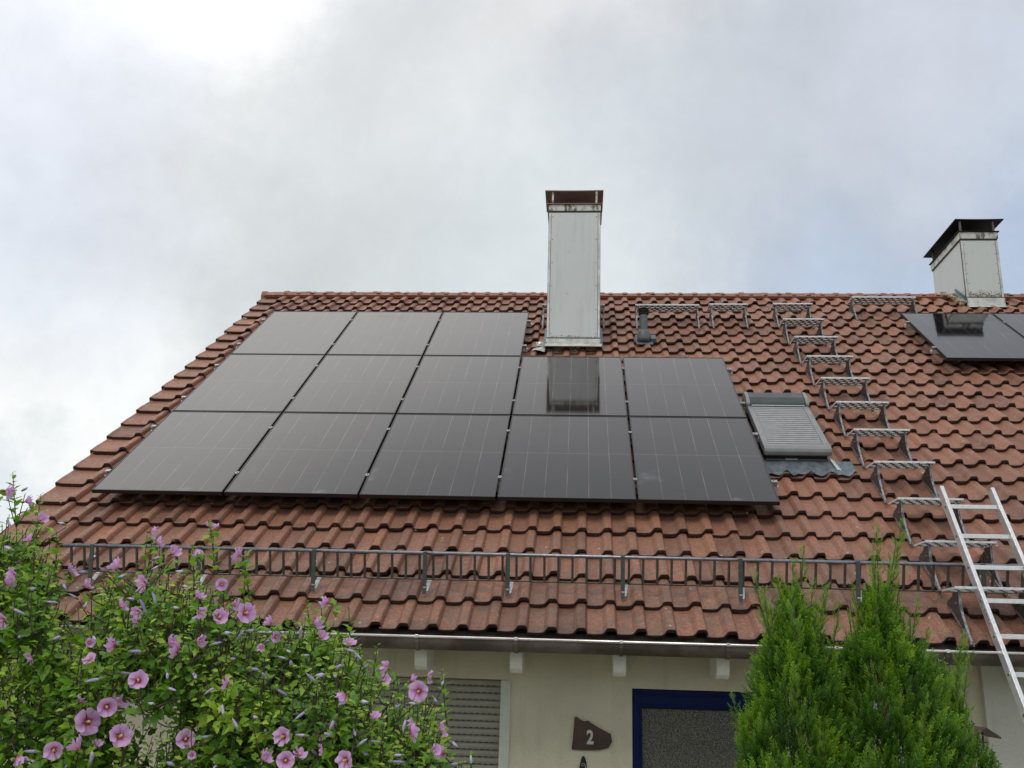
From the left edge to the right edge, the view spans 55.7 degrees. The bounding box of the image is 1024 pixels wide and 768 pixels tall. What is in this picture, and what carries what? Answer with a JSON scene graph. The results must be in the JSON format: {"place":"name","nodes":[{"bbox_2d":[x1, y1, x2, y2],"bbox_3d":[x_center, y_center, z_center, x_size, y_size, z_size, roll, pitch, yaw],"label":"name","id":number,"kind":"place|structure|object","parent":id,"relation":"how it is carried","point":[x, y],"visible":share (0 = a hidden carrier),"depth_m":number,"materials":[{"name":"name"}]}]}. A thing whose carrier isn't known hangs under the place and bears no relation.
{"place":"outdoors","nodes":[
{"label":"outdoors","id":0,"kind":"place"},
{"bbox_2d":[0,0,1023,531],"label":"sky","id":1,"kind":"structure","parent":0,"point":[166,166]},
{"bbox_2d":[971,726,1000,762],"bbox_3d":[2.620,2.922,5.213,0.150,2.038,0.220,1,-16,4],"label":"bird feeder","id":2,"kind":"object","parent":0,"point":[986,732],"visible":0.35,"depth_m":5.44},
{"label":"ground","id":3,"kind":"structure","parent":0,"visible":0},
{"bbox_2d":[0,471,79,767],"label":"hibiscus bush","id":4,"kind":"object","parent":3,"relation":"on","point":[31,631],"visible":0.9,"depth_m":3.58,"materials":[{"name":"green plant"}]},
{"bbox_2d":[24,518,478,767],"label":"hibiscus bush","id":5,"kind":"object","parent":3,"relation":"on","point":[194,652],"visible":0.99,"depth_m":3.41,"materials":[{"name":"green plant"}]},
{"bbox_2d":[0,190,1023,767],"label":"house","id":6,"kind":"structure","parent":3,"relation":"on","point":[644,676],"depth_m":7.72,"materials":[{"name":"tile"}]},
{"bbox_2d":[236,343,527,355],"bbox_3d":[-1.585,-0.406,11.724,3.552,0.139,0.173,1,-16,4],"label":"mounting rail","id":7,"kind":"object","parent":6,"relation":"attached to","point":[525,348],"visible":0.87,"depth_m":11.56,"materials":[{"name":"metal"}]},
{"bbox_2d":[231,311,356,355],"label":"solar panel","id":8,"kind":"object","parent":7,"relation":"attached to","point":[301,332],"visible":0.99,"depth_m":12.15,"materials":[{"name":"black glass"}]},
{"bbox_2d":[327,311,441,356],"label":"solar panel","id":9,"kind":"object","parent":7,"relation":"attached to","point":[385,333],"visible":1,"depth_m":12.06,"materials":[{"name":"black glass"}]},
{"bbox_2d":[424,312,528,355],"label":"solar panel","id":10,"kind":"object","parent":7,"relation":"attached to","point":[479,334],"visible":1,"depth_m":11.97,"materials":[{"name":"black glass"}]},
{"bbox_2d":[261,319,531,329],"bbox_3d":[-1.517,-0.760,12.635,3.552,0.139,0.173,1,-16,4],"label":"mounting rail","id":11,"kind":"object","parent":6,"relation":"attached to","point":[529,324],"visible":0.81,"depth_m":12.46,"materials":[{"name":"metal"}]},
{"bbox_2d":[294,676,510,767],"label":"window","id":12,"kind":"structure","parent":6,"relation":"in","point":[479,723],"depth_m":6.85,"materials":[{"name":"grey"}]},
{"bbox_2d":[104,469,778,491],"bbox_3d":[-0.677,0.863,8.402,5.860,0.139,0.173,1,-16,4],"label":"mounting rail","id":13,"kind":"object","parent":6,"relation":"attached to","point":[776,486],"visible":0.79,"depth_m":8.23,"materials":[{"name":"metal"}]},
{"bbox_2d":[92,411,281,494],"bbox_3d":[-2.933,0.607,8.988,1.160,1.078,1.384,1,-16,4],"label":"solar panel","id":14,"kind":"object","parent":13,"relation":"attached to","point":[191,452],"visible":1,"depth_m":8.85,"materials":[{"name":"black"}]},
{"bbox_2d":[224,412,394,497],"bbox_3d":[-1.782,0.618,8.906,1.160,1.078,1.384,1,-16,4],"label":"solar panel","id":15,"kind":"object","parent":13,"relation":"attached to","point":[294,454],"visible":1,"depth_m":8.76,"materials":[{"name":"black glass"}]},
{"bbox_2d":[359,414,509,499],"bbox_3d":[-0.631,0.629,8.824,1.160,1.078,1.384,1,-16,4],"label":"solar panel","id":16,"kind":"object","parent":13,"relation":"attached to","point":[443,456],"visible":1,"depth_m":8.68,"materials":[{"name":"black glass"}]},
{"bbox_2d":[498,415,636,502],"bbox_3d":[0.520,0.640,8.742,1.160,1.078,1.384,1,-16,4],"label":"solar panel","id":17,"kind":"object","parent":13,"relation":"attached to","point":[569,458],"visible":1,"depth_m":8.60,"materials":[{"name":"black glass"}]},
{"bbox_2d":[629,416,779,505],"bbox_3d":[1.671,0.651,8.660,1.160,1.078,1.384,1,-16,4],"label":"solar panel","id":18,"kind":"object","parent":13,"relation":"attached to","point":[697,460],"visible":1,"depth_m":8.51,"materials":[{"name":"black glass"}]},
{"bbox_2d":[151,425,758,444],"bbox_3d":[-0.608,0.509,9.313,5.860,0.139,0.173,1,-16,4],"label":"mounting rail","id":19,"kind":"object","parent":6,"relation":"attached to","point":[756,433],"visible":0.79,"depth_m":9.14,"materials":[{"name":"metal"}]},
{"bbox_2d":[181,396,745,413],"bbox_3d":[-0.555,0.234,10.022,5.860,0.139,0.173,1,-16,4],"label":"mounting rail","id":20,"kind":"object","parent":6,"relation":"attached to","point":[744,403],"visible":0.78,"depth_m":9.85,"materials":[{"name":"metal"}]},
{"bbox_2d":[173,354,324,413],"bbox_3d":[-2.812,-0.022,10.608,1.160,1.078,1.384,1,-16,4],"label":"solar panel","id":21,"kind":"object","parent":20,"relation":"attached to","point":[253,382],"visible":1,"depth_m":10.51,"materials":[{"name":"black glass"}]},
{"bbox_2d":[284,355,421,415],"bbox_3d":[-1.661,-0.011,10.526,1.160,1.078,1.384,1,-16,4],"label":"solar panel","id":22,"kind":"object","parent":20,"relation":"attached to","point":[357,384],"visible":0.99,"depth_m":10.43,"materials":[{"name":"black glass"}]},
{"bbox_2d":[397,355,520,415],"bbox_3d":[-0.510,-0.001,10.444,1.160,1.078,1.384,1,-16,4],"label":"solar panel","id":23,"kind":"object","parent":20,"relation":"attached to","point":[475,385],"visible":1,"depth_m":10.34,"materials":[{"name":"black glass"}]},
{"bbox_2d":[512,356,627,415],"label":"solar panel","id":24,"kind":"object","parent":20,"relation":"attached to","point":[567,386],"visible":1,"depth_m":10.26,"materials":[{"name":"black glass"}]},
{"bbox_2d":[623,357,745,417],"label":"solar panel","id":25,"kind":"object","parent":20,"relation":"attached to","point":[678,387],"visible":1,"depth_m":10.18,"materials":[{"name":"black glass"}]},
{"bbox_2d":[214,364,732,379],"bbox_3d":[-0.487,-0.120,10.933,5.860,0.139,0.173,1,-16,4],"label":"mounting rail","id":26,"kind":"object","parent":6,"relation":"attached to","point":[729,369],"visible":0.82,"depth_m":10.76,"materials":[{"name":"metal"}]},
{"bbox_2d":[63,543,1023,604],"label":"snow guard","id":27,"kind":"object","parent":6,"relation":"on","point":[426,582],"visible":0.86,"depth_m":6.94,"materials":[{"name":"metal"}]},
{"bbox_2d":[541,304,604,328],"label":"roof step","id":28,"kind":"object","parent":6,"relation":"on","point":[544,306],"visible":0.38,"depth_m":12.87,"materials":[{"name":"metal"}]},
{"bbox_2d":[579,756,586,767],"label":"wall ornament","id":29,"kind":"object","parent":6,"relation":"attached to","point":[583,764],"depth_m":6.64,"materials":[{"name":"black metal"}]},
{"bbox_2d":[572,717,611,749],"bbox_3d":[0.552,2.420,6.695,0.278,0.216,0.016,1,-16,4],"label":"house number","id":30,"kind":"object","parent":6,"relation":"attached to","point":[587,735],"visible":1,"depth_m":6.68,"materials":[{"name":"brown stone"}]},
{"bbox_2d":[635,307,655,344],"bbox_3d":[1.683,-0.694,12.186,0.250,0.515,0.293,1,-16,4],"label":"vent pipe","id":31,"kind":"object","parent":6,"relation":"on","point":[643,336],"visible":0.99,"depth_m":12.07,"materials":[{"name":"grey plastic"}]},
{"bbox_2d":[634,304,700,329],"bbox_3d":[2.045,-0.846,12.783,0.832,0.396,0.397,1,-16,4],"label":"roof step","id":32,"kind":"object","parent":6,"relation":"on","point":[666,308],"visible":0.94,"depth_m":12.85,"materials":[{"name":"metal"}]},
{"bbox_2d":[632,688,783,767],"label":"door","id":33,"kind":"structure","parent":6,"relation":"in","point":[671,728],"depth_m":6.72,"materials":[{"name":"black"}]},
{"bbox_2d":[707,303,748,328],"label":"roof step","id":34,"kind":"object","parent":6,"relation":"on","point":[729,308],"visible":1,"depth_m":12.79,"materials":[{"name":"metal"}]},
{"bbox_2d":[770,303,814,328],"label":"roof step","id":35,"kind":"object","parent":6,"relation":"on","point":[788,307],"visible":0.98,"depth_m":12.80,"materials":[{"name":"metal"}]},
{"bbox_2d":[779,318,826,345],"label":"roof step","id":36,"kind":"object","parent":6,"relation":"on","point":[803,323],"visible":0.96,"depth_m":12.14,"materials":[{"name":"metal"}]},
{"bbox_2d":[790,336,840,364],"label":"roof step","id":37,"kind":"object","parent":6,"relation":"on","point":[833,350],"visible":0.95,"depth_m":11.52,"materials":[{"name":"metal"}]},
{"bbox_2d":[802,355,853,386],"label":"roof step","id":38,"kind":"object","parent":6,"relation":"on","point":[847,370],"visible":0.95,"depth_m":10.86,"materials":[{"name":"metal"}]},
{"bbox_2d":[815,377,873,410],"bbox_3d":[3.500,0.137,10.176,0.507,0.396,0.397,1,-16,4],"label":"roof step","id":39,"kind":"object","parent":6,"relation":"on","point":[822,381],"visible":0.94,"depth_m":10.21,"materials":[{"name":"metal"}]},
{"bbox_2d":[830,401,892,437],"bbox_3d":[3.454,0.378,9.556,0.507,0.396,0.397,1,-16,4],"label":"roof step","id":40,"kind":"object","parent":6,"relation":"on","point":[882,416],"visible":0.97,"depth_m":9.59,"materials":[{"name":"metal"}]},
{"bbox_2d":[847,428,911,467],"bbox_3d":[3.407,0.620,8.932,0.507,0.396,0.397,1,-16,4],"label":"roof step","id":41,"kind":"object","parent":6,"relation":"on","point":[872,432],"visible":0.97,"depth_m":8.97,"materials":[{"name":"metal"}]},
{"bbox_2d":[847,296,916,320],"bbox_3d":[4.968,-0.962,12.949,0.832,0.396,0.397,1,-16,4],"label":"roof step","id":42,"kind":"object","parent":6,"relation":"on","point":[912,307],"visible":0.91,"depth_m":13.01,"materials":[{"name":"metal"}]},
{"bbox_2d":[866,461,938,504],"bbox_3d":[3.360,0.868,8.294,0.507,0.396,0.397,1,-16,4],"label":"roof step","id":43,"kind":"object","parent":6,"relation":"on","point":[926,477],"visible":0.96,"depth_m":8.32,"materials":[{"name":"metal"}]},
{"bbox_2d":[904,321,912,327],"bbox_3d":[6.146,-0.700,12.123,2.413,0.139,0.173,1,-16,4],"label":"mounting rail","id":44,"kind":"object","parent":6,"relation":"attached to","point":[906,325],"visible":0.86,"depth_m":12.16,"materials":[{"name":"metal"}]},
{"bbox_2d":[888,497,968,545],"bbox_3d":[3.313,1.109,7.673,0.507,0.396,0.397,1,-16,4],"label":"roof step","id":45,"kind":"object","parent":6,"relation":"on","point":[898,513],"visible":0.78,"depth_m":7.69,"materials":[{"name":"metal"}]},
{"bbox_2d":[930,346,938,353],"bbox_3d":[6.078,-0.346,11.212,2.413,0.139,0.173,1,-16,4],"label":"mounting rail","id":46,"kind":"object","parent":6,"relation":"attached to","point":[933,351],"visible":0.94,"depth_m":11.25,"materials":[{"name":"metal"}]},
{"bbox_2d":[900,313,1023,360],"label":"solar panel","id":47,"kind":"object","parent":46,"relation":"attached to","point":[970,337],"visible":1,"depth_m":11.61,"materials":[{"name":"black glass"}]},
{"bbox_2d":[993,313,1023,337],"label":"solar panel","id":48,"kind":"object","parent":46,"relation":"attached to","point":[1014,322],"visible":1,"depth_m":12.15,"materials":[{"name":"black glass"}]},
{"bbox_2d":[914,540,1006,595],"bbox_3d":[3.267,1.349,7.056,0.507,0.396,0.397,1,-16,4],"label":"roof step","id":49,"kind":"object","parent":6,"relation":"on","point":[986,557],"visible":0.85,"depth_m":7.08,"materials":[{"name":"metal"}]},
{"bbox_2d":[942,586,1023,646],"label":"roof step","id":50,"kind":"object","parent":6,"relation":"on","point":[954,603],"visible":0.91,"depth_m":6.53,"materials":[{"name":"metal"}]},
{"bbox_2d":[727,542,883,767],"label":"thuja tree","id":51,"kind":"object","parent":3,"relation":"on","point":[798,661],"visible":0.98,"depth_m":4.27,"materials":[{"name":"green plant"}]},
{"bbox_2d":[806,517,980,767],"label":"thuja tree","id":52,"kind":"object","parent":3,"relation":"on","point":[882,641],"visible":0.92,"depth_m":4.29,"materials":[{"name":"green plant"}]},
{"bbox_2d":[900,629,1002,767],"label":"thuja tree","id":53,"kind":"object","parent":3,"relation":"on","point":[982,755],"visible":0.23,"depth_m":4.47,"materials":[{"name":"green plant"}]},
{"bbox_2d":[938,486,1023,722],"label":"ladder","id":54,"kind":"object","parent":3,"relation":"on","point":[984,601],"visible":1,"depth_m":6.61,"materials":[{"name":"metal"}]}
]}

